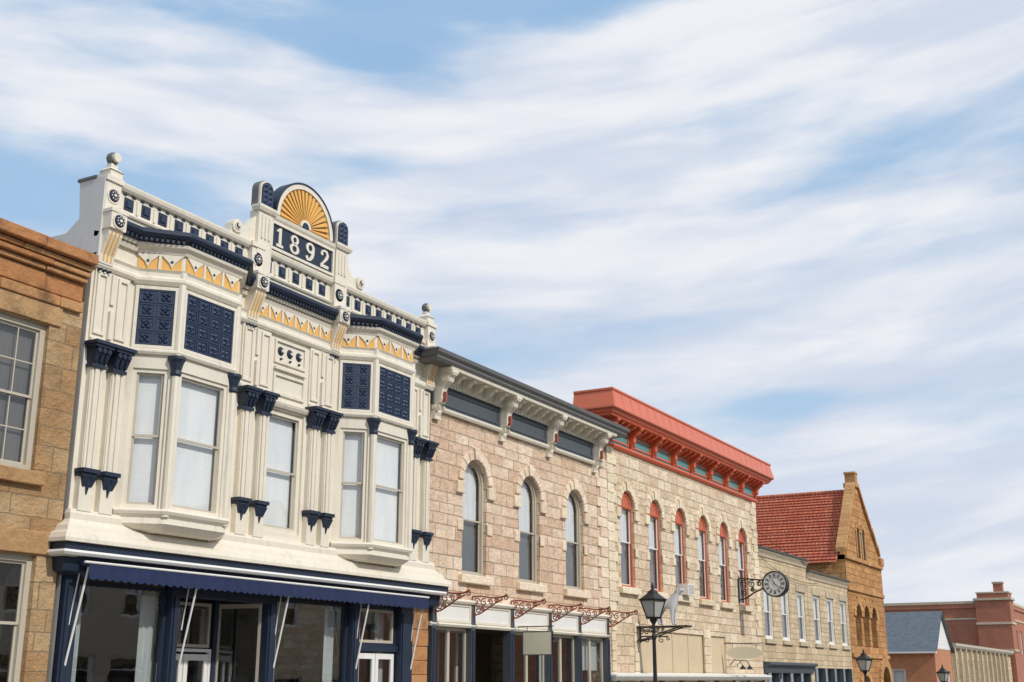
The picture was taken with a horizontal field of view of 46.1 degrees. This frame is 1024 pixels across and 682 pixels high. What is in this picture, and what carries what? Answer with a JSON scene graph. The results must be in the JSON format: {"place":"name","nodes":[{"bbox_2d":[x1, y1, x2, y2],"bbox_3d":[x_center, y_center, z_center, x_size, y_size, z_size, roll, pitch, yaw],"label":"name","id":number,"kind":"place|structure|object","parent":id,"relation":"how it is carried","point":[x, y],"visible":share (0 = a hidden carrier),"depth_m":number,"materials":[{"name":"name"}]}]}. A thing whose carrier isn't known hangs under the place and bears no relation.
{"place":"outdoors","nodes":[
{"label":"outdoors","id":0,"kind":"place"},
{"bbox_2d":[0,218,98,313],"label":"stone cornice","id":1,"kind":"structure","parent":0,"point":[34,264],"depth_m":23.50,"materials":[{"name":"stone"}]},
{"bbox_2d":[50,182,447,607],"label":"navy trim","id":2,"kind":"structure","parent":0,"point":[113,357],"depth_m":28.16,"materials":[{"name":"paint"}]},
{"bbox_2d":[64,567,422,669],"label":"awning arms","id":3,"kind":"object","parent":2,"relation":"attached to","point":[77,613],"visible":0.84,"depth_m":25.61},
{"bbox_2d":[126,201,419,332],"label":"square centres","id":4,"kind":"structure","parent":2,"relation":"attached to","point":[163,220],"depth_m":28.89,"materials":[{"name":"blue metal"}]},
{"bbox_2d":[276,228,328,269],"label":"numerals","id":5,"kind":"object","parent":2,"relation":"attached to","point":[312,252],"visible":1,"depth_m":30.76,"materials":[{"name":"beige paint"}]},
{"bbox_2d":[48,153,451,586],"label":"cream trim","id":6,"kind":"structure","parent":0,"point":[164,529],"depth_m":28.46,"materials":[{"name":"paint"}]},
{"bbox_2d":[102,231,437,384],"bbox_3d":[-5.221,-0.514,30.191,0.740,0.630,12.610,-9,-18,28],"label":"gold frieze","id":7,"kind":"object","parent":6,"relation":"attached to","point":[165,264],"visible":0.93,"depth_m":28.91,"materials":[{"name":"paint"}]},
{"bbox_2d":[109,189,434,340],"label":"rosettes","id":8,"kind":"object","parent":6,"relation":"attached to","point":[263,284],"visible":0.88,"depth_m":28.92,"materials":[{"name":"blue paint"}]},
{"bbox_2d":[251,181,338,241],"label":"pier backs","id":9,"kind":"object","parent":6,"relation":"on","point":[255,193],"visible":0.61,"depth_m":29.76,"materials":[{"name":"grey metal"}]},
{"bbox_2d":[280,190,328,238],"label":"sunburst rays","id":10,"kind":"object","parent":6,"relation":"attached to","point":[297,210],"visible":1,"depth_m":31.10,"materials":[{"name":"gold metal"}]},
{"bbox_2d":[261,182,347,245],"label":"pier tops","id":11,"kind":"object","parent":6,"relation":"on","point":[267,196],"visible":1,"depth_m":30.00,"materials":[{"name":"blue metal"}]},
{"bbox_2d":[0,0,1023,605],"label":"sky","id":12,"kind":"structure","parent":0,"point":[791,232],"materials":[{"name":"blue"}]},
{"bbox_3d":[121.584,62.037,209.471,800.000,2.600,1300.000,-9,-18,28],"label":"ground","id":13,"kind":"structure","parent":0,"visible":0},
{"bbox_2d":[0,284,85,681],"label":"side and rear walls","id":14,"kind":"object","parent":13,"relation":"on","point":[12,594],"depth_m":23.43,"materials":[{"name":"brown stone"}]},
{"bbox_2d":[0,562,10,656],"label":"window backing","id":15,"kind":"object","parent":14,"relation":"attached to","point":[4,574],"depth_m":22.68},
{"bbox_2d":[0,290,83,681],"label":"stone front","id":16,"kind":"object","parent":14,"relation":"attached to","point":[30,507],"visible":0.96,"depth_m":23.13,"materials":[{"name":"brown stone"}]},
{"bbox_2d":[0,312,45,681],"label":"window frames","id":17,"kind":"structure","parent":16,"relation":"attached to","point":[27,560],"depth_m":22.89,"materials":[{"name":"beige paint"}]},
{"bbox_2d":[0,323,33,461],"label":"window pane","id":18,"kind":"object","parent":17,"relation":"attached to","point":[16,414],"visible":0.8,"depth_m":23.07,"materials":[{"name":"glass"}]},
{"bbox_2d":[0,288,62,554],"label":"stone sills","id":19,"kind":"structure","parent":16,"relation":"on","point":[23,541],"depth_m":22.75,"materials":[{"name":"stone"}]},
{"bbox_2d":[76,578,371,681],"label":"shop interior","id":20,"kind":"object","parent":13,"relation":"on","point":[108,643],"visible":0.18,"depth_m":32.62,"materials":[{"name":"black"}]},
{"bbox_2d":[75,668,321,681],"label":"shop displays","id":21,"kind":"object","parent":20,"relation":"in","point":[243,675],"visible":0.6,"depth_m":31.02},
{"bbox_2d":[71,590,383,681],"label":"shop curtains","id":22,"kind":"object","parent":20,"relation":"attached to","point":[144,646],"visible":0.56,"depth_m":25.37,"materials":[{"name":"fabric"}]},
{"bbox_2d":[155,648,393,681],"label":"doors","id":23,"kind":"structure","parent":20,"relation":"attached to","point":[181,674],"depth_m":27.82,"materials":[{"name":"white paint"}]},
{"bbox_2d":[46,234,424,681],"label":"side and rear walls","id":24,"kind":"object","parent":13,"relation":"on","point":[301,644],"visible":0.2,"depth_m":35.74,"materials":[{"name":"paint"}]},
{"bbox_2d":[68,246,422,559],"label":"front wall","id":25,"kind":"structure","parent":24,"relation":"attached to","point":[215,375],"depth_m":27.95,"materials":[{"name":"beige paint"}]},
{"bbox_2d":[47,548,451,595],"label":"white fascia","id":26,"kind":"structure","parent":25,"relation":"attached to","point":[109,556],"depth_m":26.52,"materials":[{"name":"paint"}]},
{"bbox_2d":[79,561,428,609],"bbox_3d":[-5.394,5.783,28.122,0.519,0.435,11.900,-9,-18,28],"label":"awning canvas","id":27,"kind":"object","parent":26,"relation":"attached to","point":[100,572],"visible":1,"depth_m":26.64,"materials":[{"name":"fabric"}]},
{"bbox_2d":[84,560,428,597],"bbox_3d":[-5.222,5.636,28.035,0.050,0.043,12.050,-9,-18,28],"label":"awning rail","id":28,"kind":"object","parent":27,"relation":"attached to","point":[159,569],"visible":1,"depth_m":26.63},
{"bbox_2d":[121,368,406,547],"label":"window frames","id":29,"kind":"structure","parent":25,"relation":"attached to","point":[293,530],"depth_m":26.84,"materials":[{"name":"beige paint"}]},
{"bbox_2d":[129,375,400,542],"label":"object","id":30,"kind":"object","parent":29,"relation":"attached to","point":[194,462],"visible":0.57,"depth_m":26.58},
{"bbox_2d":[135,289,409,419],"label":"navy panels","id":31,"kind":"object","parent":25,"relation":"attached to","point":[169,329],"visible":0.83,"depth_m":26.65,"materials":[{"name":"paint"}]},
{"bbox_2d":[135,289,409,420],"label":"panel rosettes","id":32,"kind":"object","parent":31,"relation":"attached to","point":[162,323],"visible":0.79,"depth_m":26.74,"materials":[{"name":"blue paint"}]},
{"bbox_2d":[62,175,435,387],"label":"parapet returns","id":33,"kind":"object","parent":24,"relation":"on","point":[80,233],"visible":0.47,"depth_m":25.25,"materials":[{"name":"paint"}]},
{"bbox_2d":[412,608,428,681],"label":"stone pier","id":34,"kind":"structure","parent":13,"relation":"on","point":[419,670],"depth_m":33.35,"materials":[{"name":"orange stone"}]},
{"bbox_2d":[436,626,558,681],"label":"shop interior","id":35,"kind":"object","parent":13,"relation":"on","point":[483,656],"visible":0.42,"depth_m":44.39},
{"bbox_2d":[425,393,604,681],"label":"side and rear walls","id":36,"kind":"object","parent":13,"relation":"on","point":[497,660],"depth_m":45.57,"materials":[{"name":"beige stone"}]},
{"bbox_2d":[429,405,606,614],"bbox_3d":[0.447,5.780,40.112,0.300,6.220,12.250,-9,-18,28],"label":"stone front","id":37,"kind":"object","parent":36,"relation":"attached to","point":[508,460],"visible":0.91,"depth_m":38.64,"materials":[{"name":"beige stone"}]},
{"bbox_2d":[430,388,601,462],"bbox_3d":[0.495,2.930,40.618,0.100,0.700,11.800,-9,-18,28],"label":"frieze","id":38,"kind":"object","parent":37,"relation":"attached to","point":[466,405],"visible":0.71,"depth_m":39.81,"materials":[{"name":"grey paint"}]},
{"bbox_2d":[443,391,592,457],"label":"frieze mouldings","id":39,"kind":"object","parent":38,"relation":"attached to","point":[497,422],"visible":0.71,"depth_m":39.97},
{"bbox_2d":[462,461,580,589],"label":"window frames","id":40,"kind":"structure","parent":37,"relation":"attached to","point":[474,464],"depth_m":40.26,"materials":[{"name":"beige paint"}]},
{"bbox_2d":[462,465,573,541],"bbox_3d":[0.258,5.506,40.209,0.001,1.760,8.200,-9,-18,28],"label":"window blind","id":41,"kind":"object","parent":40,"relation":"attached to","point":[469,505],"visible":0.43,"depth_m":40.24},
{"bbox_2d":[462,520,574,586],"bbox_3d":[0.253,7.119,39.758,0.001,1.590,8.200,-9,-18,28],"label":"window pane","id":42,"kind":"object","parent":40,"relation":"attached to","point":[469,547],"visible":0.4,"depth_m":39.82,"materials":[{"name":"glass"}]},
{"bbox_2d":[431,366,616,472],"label":"cornice brackets","id":43,"kind":"object","parent":37,"relation":"attached to","point":[508,402],"visible":1,"depth_m":39.06,"materials":[{"name":"wood"}]},
{"bbox_2d":[442,391,603,458],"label":"bracket accents","id":44,"kind":"object","parent":43,"relation":"attached to","point":[445,394],"visible":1,"depth_m":38.93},
{"bbox_2d":[417,346,629,438],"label":"cornice top","id":45,"kind":"structure","parent":43,"relation":"on","point":[439,356],"depth_m":38.59,"materials":[{"name":"metal"}]},
{"bbox_2d":[455,448,608,607],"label":"stone trim","id":46,"kind":"structure","parent":37,"relation":"attached to","point":[476,454],"depth_m":40.97,"materials":[{"name":"beige stone"}]},
{"bbox_2d":[436,627,602,681],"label":"shopfront frames","id":47,"kind":"structure","parent":13,"relation":"on","point":[447,631],"depth_m":37.53,"materials":[{"name":"wood"}]},
{"bbox_2d":[426,605,609,681],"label":"shopfront posts","id":48,"kind":"object","parent":47,"relation":"attached to","point":[507,653],"visible":0.53,"depth_m":37.62,"materials":[{"name":"wood"}]},
{"bbox_2d":[428,597,610,637],"bbox_3d":[0.635,9.044,39.086,0.230,0.820,12.150,-9,-18,28],"label":"fascia moulding","id":49,"kind":"object","parent":47,"relation":"attached to","point":[496,606],"visible":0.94,"depth_m":37.94,"materials":[{"name":"wood"}]},
{"bbox_2d":[436,604,604,633],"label":"fascia panels","id":50,"kind":"object","parent":49,"relation":"attached to","point":[488,615],"visible":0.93,"depth_m":38.36,"materials":[{"name":"wood"}]},
{"bbox_2d":[434,589,637,627],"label":"iron scroll brackets","id":51,"kind":"object","parent":49,"relation":"attached to","point":[459,596],"visible":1,"depth_m":37.89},
{"bbox_2d":[518,625,553,654],"bbox_3d":[0.740,9.418,37.820,1.300,0.896,0.071,-9,-18,28],"label":"hanging sign","id":52,"kind":"object","parent":49,"relation":"attached to","point":[537,642],"visible":1,"depth_m":37.74,"materials":[{"name":"grey metal"}]},
{"bbox_2d":[432,628,610,681],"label":"posts","id":53,"kind":"object","parent":47,"relation":"attached to","point":[473,658],"visible":0.83,"depth_m":37.52,"materials":[{"name":"blue paint"}]},
{"bbox_2d":[582,640,596,670],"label":"shop blinds","id":54,"kind":"object","parent":47,"relation":"attached to","point":[593,656],"visible":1,"depth_m":43.33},
{"bbox_2d":[605,452,754,681],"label":"side and rear walls","id":55,"kind":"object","parent":13,"relation":"on","point":[679,558],"depth_m":62.36,"materials":[{"name":"stone"}]},
{"bbox_2d":[588,408,770,502],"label":"red cornice","id":56,"kind":"structure","parent":55,"relation":"attached to","point":[607,413],"depth_m":51.42,"materials":[{"name":"wood"}]},
{"bbox_2d":[573,387,773,479],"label":"cornice slope","id":57,"kind":"structure","parent":56,"relation":"on","point":[595,399],"depth_m":49.77,"materials":[{"name":"paint"}]},
{"bbox_2d":[610,434,752,497],"bbox_3d":[7.939,5.602,53.781,0.080,0.640,18.150,-9,-18,28],"label":"frieze teal","id":58,"kind":"object","parent":56,"relation":"attached to","point":[665,456],"visible":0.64,"depth_m":52.82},
{"bbox_2d":[610,435,752,496],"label":"frieze panels","id":59,"kind":"object","parent":58,"relation":"attached to","point":[649,454],"visible":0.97,"depth_m":52.70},
{"bbox_2d":[608,417,764,498],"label":"cornice brackets","id":60,"kind":"object","parent":56,"relation":"attached to","point":[635,433],"visible":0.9,"depth_m":53.21,"materials":[{"name":"wood"}]},
{"bbox_2d":[605,448,763,681],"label":"stone front","id":61,"kind":"object","parent":55,"relation":"attached to","point":[644,478],"visible":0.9,"depth_m":52.27,"materials":[{"name":"stone"}]},
{"bbox_2d":[635,625,691,642],"bbox_3d":[5.788,11.194,45.958,2.145,0.620,0.600,-9,-18,28],"label":"wall bracket shelf","id":62,"kind":"object","parent":61,"relation":"attached to","point":[675,627],"depth_m":45.98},
{"bbox_2d":[657,588,683,624],"bbox_3d":[5.946,10.196,46.124,1.441,1.359,0.412,-9,-18,28],"label":"dog statue","id":63,"kind":"object","parent":62,"relation":"on","point":[671,603],"visible":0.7,"depth_m":45.94,"materials":[{"name":"grey metal"}]},
{"bbox_2d":[639,630,725,681],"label":"beige boards","id":64,"kind":"object","parent":61,"relation":"on","point":[664,655],"visible":0.78,"depth_m":50.17,"materials":[{"name":"wood"}]},
{"bbox_2d":[620,492,746,605],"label":"window frames","id":65,"kind":"structure","parent":61,"relation":"attached to","point":[683,572],"depth_m":52.06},
{"bbox_2d":[620,509,740,568],"bbox_3d":[7.607,8.566,52.980,0.001,1.880,15.000,-9,-18,28],"label":"window blind","id":66,"kind":"object","parent":65,"relation":"attached to","point":[623,530],"visible":0.16,"depth_m":51.81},
{"bbox_2d":[620,542,742,602],"bbox_3d":[7.603,10.271,52.503,0.001,1.660,15.000,-9,-18,28],"label":"window pane","id":67,"kind":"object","parent":65,"relation":"attached to","point":[624,573],"visible":0.3,"depth_m":49.60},
{"bbox_2d":[620,492,743,542],"bbox_3d":[7.732,7.897,53.096,0.115,0.650,15.120,-9,-18,28],"label":"arch tympana","id":68,"kind":"object","parent":65,"relation":"attached to","point":[624,501],"visible":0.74,"depth_m":51.96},
{"bbox_2d":[621,495,743,541],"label":"tympanum mouldings","id":69,"kind":"object","parent":68,"relation":"attached to","point":[656,515],"visible":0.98,"depth_m":52.01,"materials":[{"name":"paint"}]},
{"bbox_2d":[676,583,694,595],"bbox_3d":[7.356,10.545,51.005,0.520,0.460,0.750,-9,-18,28],"label":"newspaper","id":70,"kind":"object","parent":65,"relation":"attached to","point":[686,588],"depth_m":50.72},
{"bbox_2d":[605,445,762,681],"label":"stone trim","id":71,"kind":"structure","parent":61,"relation":"attached to","point":[612,499],"depth_m":49.59,"materials":[{"name":"stone"}]},
{"bbox_2d":[611,672,771,680],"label":"cornice","id":72,"kind":"structure","parent":71,"relation":"attached to","point":[622,676],"depth_m":49.45,"materials":[{"name":"white paint"}]},
{"bbox_2d":[655,631,725,681],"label":"board battens","id":73,"kind":"object","parent":61,"relation":"attached to","point":[688,654],"visible":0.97,"depth_m":50.86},
{"bbox_2d":[724,643,762,658],"bbox_3d":[10.393,13.918,54.037,1.800,0.687,0.060,-9,-18,28],"label":"oval hanging sign","id":74,"kind":"object","parent":61,"relation":"attached to","point":[744,652],"visible":1,"depth_m":53.97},
{"bbox_2d":[737,571,789,602],"bbox_3d":[11.844,11.609,56.820,2.463,1.400,0.430,-9,-18,28],"label":"bracket clock","id":75,"kind":"object","parent":61,"relation":"attached to","point":[775,584],"visible":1,"depth_m":56.49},
{"bbox_2d":[761,596,806,681],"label":"side and rear walls","id":76,"kind":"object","parent":13,"relation":"on","point":[804,677],"visible":0.11,"depth_m":66.76,"materials":[{"name":"beige stone"}]},
{"bbox_2d":[757,545,808,561],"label":"cornice","id":77,"kind":"structure","parent":76,"relation":"attached to","point":[781,553],"depth_m":63.60,"materials":[{"name":"grey metal"}]},
{"bbox_2d":[758,556,812,681],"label":"stone front","id":78,"kind":"object","parent":76,"relation":"attached to","point":[781,652],"visible":0.74,"depth_m":63.85,"materials":[{"name":"beige stone"}]},
{"bbox_2d":[764,612,801,638],"bbox_3d":[14.245,15.051,63.469,0.001,1.230,7.150,-9,-18,28],"label":"window pane","id":79,"kind":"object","parent":78,"relation":"attached to","point":[783,624],"visible":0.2,"depth_m":63.68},
{"bbox_2d":[758,549,809,646],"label":"stone trim","id":80,"kind":"structure","parent":78,"relation":"attached to","point":[779,558],"depth_m":63.90,"materials":[{"name":"beige stone"}]},
{"bbox_2d":[766,592,805,641],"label":"window frames","id":81,"kind":"structure","parent":78,"relation":"attached to","point":[788,629],"depth_m":63.98,"materials":[{"name":"white paint"}]},
{"bbox_2d":[763,590,799,615],"bbox_3d":[14.249,13.891,63.793,0.001,1.180,7.150,-9,-18,28],"label":"window blind","id":82,"kind":"object","parent":81,"relation":"attached to","point":[782,601],"visible":0.27,"depth_m":63.97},
{"bbox_2d":[764,594,803,639],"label":"window frames sashes","id":83,"kind":"object","parent":81,"relation":"attached to","point":[786,616],"depth_m":63.98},
{"bbox_2d":[767,673,811,681],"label":"posts","id":84,"kind":"object","parent":13,"relation":"on","point":[799,677],"visible":0.56,"depth_m":62.70,"materials":[{"name":"blue wood"}]},
{"bbox_2d":[763,661,817,672],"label":"shop cornice","id":85,"kind":"structure","parent":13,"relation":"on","point":[780,667],"depth_m":62.04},
{"bbox_2d":[816,668,836,681],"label":"window backing","id":86,"kind":"object","parent":13,"relation":"on","point":[819,675],"depth_m":72.02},
{"bbox_2d":[806,580,847,681],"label":"side and rear walls","id":87,"kind":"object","parent":13,"relation":"on","point":[845,675],"visible":0.11,"depth_m":74.39,"materials":[{"name":"beige stone"}]},
{"bbox_2d":[806,579,853,681],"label":"stone front","id":88,"kind":"object","parent":87,"relation":"attached to","point":[828,657],"visible":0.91,"depth_m":70.44,"materials":[{"name":"beige stone"}]},
{"bbox_2d":[806,572,850,649],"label":"stone trim","id":89,"kind":"structure","parent":88,"relation":"attached to","point":[822,579],"depth_m":70.95,"materials":[{"name":"beige stone"}]},
{"bbox_2d":[813,596,847,645],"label":"window frames","id":90,"kind":"structure","parent":88,"relation":"attached to","point":[831,613],"depth_m":71.57,"materials":[{"name":"white paint"}]},
{"bbox_2d":[806,559,853,676],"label":"side and rear walls","id":91,"kind":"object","parent":13,"relation":"on","point":[838,567],"visible":0.15,"depth_m":76.19,"materials":[{"name":"stone"}]},
{"bbox_2d":[756,493,844,561],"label":"tiled roof","id":92,"kind":"structure","parent":91,"relation":"on","point":[839,556],"depth_m":80.06,"materials":[{"name":"red tile"}]},
{"bbox_2d":[755,494,843,562],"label":"tile courses","id":93,"kind":"object","parent":92,"relation":"attached to","point":[800,525],"visible":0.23,"depth_m":80.03,"materials":[{"name":"tile"}]},
{"bbox_2d":[757,489,843,498],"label":"ridge tiles","id":94,"kind":"object","parent":92,"relation":"on","point":[800,494],"visible":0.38,"depth_m":82.47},
{"bbox_2d":[838,488,888,681],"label":"stone front","id":95,"kind":"object","parent":91,"relation":"attached to","point":[873,640],"visible":0.77,"depth_m":79.39,"materials":[{"name":"stone"}]},
{"bbox_2d":[835,471,892,681],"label":"stone trim","id":96,"kind":"structure","parent":95,"relation":"attached to","point":[850,484],"depth_m":79.69,"materials":[{"name":"stone"}]},
{"bbox_2d":[815,668,852,681],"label":"posts","id":97,"kind":"object","parent":13,"relation":"on","point":[833,677],"visible":0.88,"depth_m":70.17,"materials":[{"name":"blue wood"}]},
{"bbox_2d":[888,649,952,681],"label":"brick front","id":98,"kind":"object","parent":13,"relation":"on","point":[921,667],"visible":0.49,"depth_m":97.75,"materials":[{"name":"brick"}]},
{"bbox_2d":[885,611,954,652],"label":"slate roof","id":99,"kind":"structure","parent":98,"relation":"on","point":[911,631],"depth_m":100.00,"materials":[{"name":"stone"}]},
{"bbox_2d":[938,621,950,649],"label":"white gable","id":100,"kind":"structure","parent":98,"relation":"on","point":[941,645],"depth_m":101.23,"materials":[{"name":"paint"}]},
{"bbox_2d":[884,608,1023,681],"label":"brick walls","id":101,"kind":"structure","parent":13,"relation":"on","point":[966,632],"depth_m":139.42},
{"bbox_2d":[884,581,1023,651],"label":"stone bands","id":102,"kind":"object","parent":101,"relation":"on","point":[956,602],"visible":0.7,"depth_m":138.89,"materials":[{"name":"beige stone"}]},
{"bbox_2d":[951,643,1013,681],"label":"stone shop row","id":103,"kind":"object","parent":13,"relation":"on","point":[971,663],"visible":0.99,"depth_m":115.53,"materials":[{"name":"beige stone"}]},
{"bbox_2d":[975,593,1021,681],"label":"corner tower","id":104,"kind":"structure","parent":13,"relation":"on","point":[999,636],"depth_m":136.81,"materials":[{"name":"red brick"}]},
{"bbox_3d":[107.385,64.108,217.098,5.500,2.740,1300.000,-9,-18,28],"label":"pavement","id":105,"kind":"structure","parent":0,"visible":0},
{"bbox_2d":[51,575,412,681],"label":"shopfront posts","id":106,"kind":"object","parent":105,"relation":"on","point":[401,650],"visible":0.77,"depth_m":27.65,"materials":[{"name":"blue paint"}]},
{"bbox_2d":[80,581,396,681],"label":"shop window frames navy","id":107,"kind":"object","parent":106,"relation":"attached to","point":[164,591],"visible":0.71,"depth_m":28.63,"materials":[{"name":"wood"}]},
{"bbox_2d":[149,598,393,681],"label":"storefront window frame","id":108,"kind":"object","parent":107,"relation":"attached to","point":[221,607],"visible":0.67,"depth_m":28.10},
{"bbox_2d":[638,582,669,681],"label":"street lamp","id":109,"kind":"object","parent":105,"relation":"on","point":[652,601],"visible":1,"depth_m":35.27,"materials":[{"name":"black metal"}]},
{"bbox_2d":[855,649,872,681],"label":"street lamp","id":110,"kind":"object","parent":105,"relation":"on","point":[863,660],"visible":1,"depth_m":56.41,"materials":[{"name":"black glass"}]},
{"label":"roof","id":111,"kind":"object","parent":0,"visible":0},
{"bbox_2d":[884,604,1023,612],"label":"brick corbels","id":112,"kind":"object","parent":111,"relation":"on","point":[940,606],"visible":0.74,"depth_m":141.36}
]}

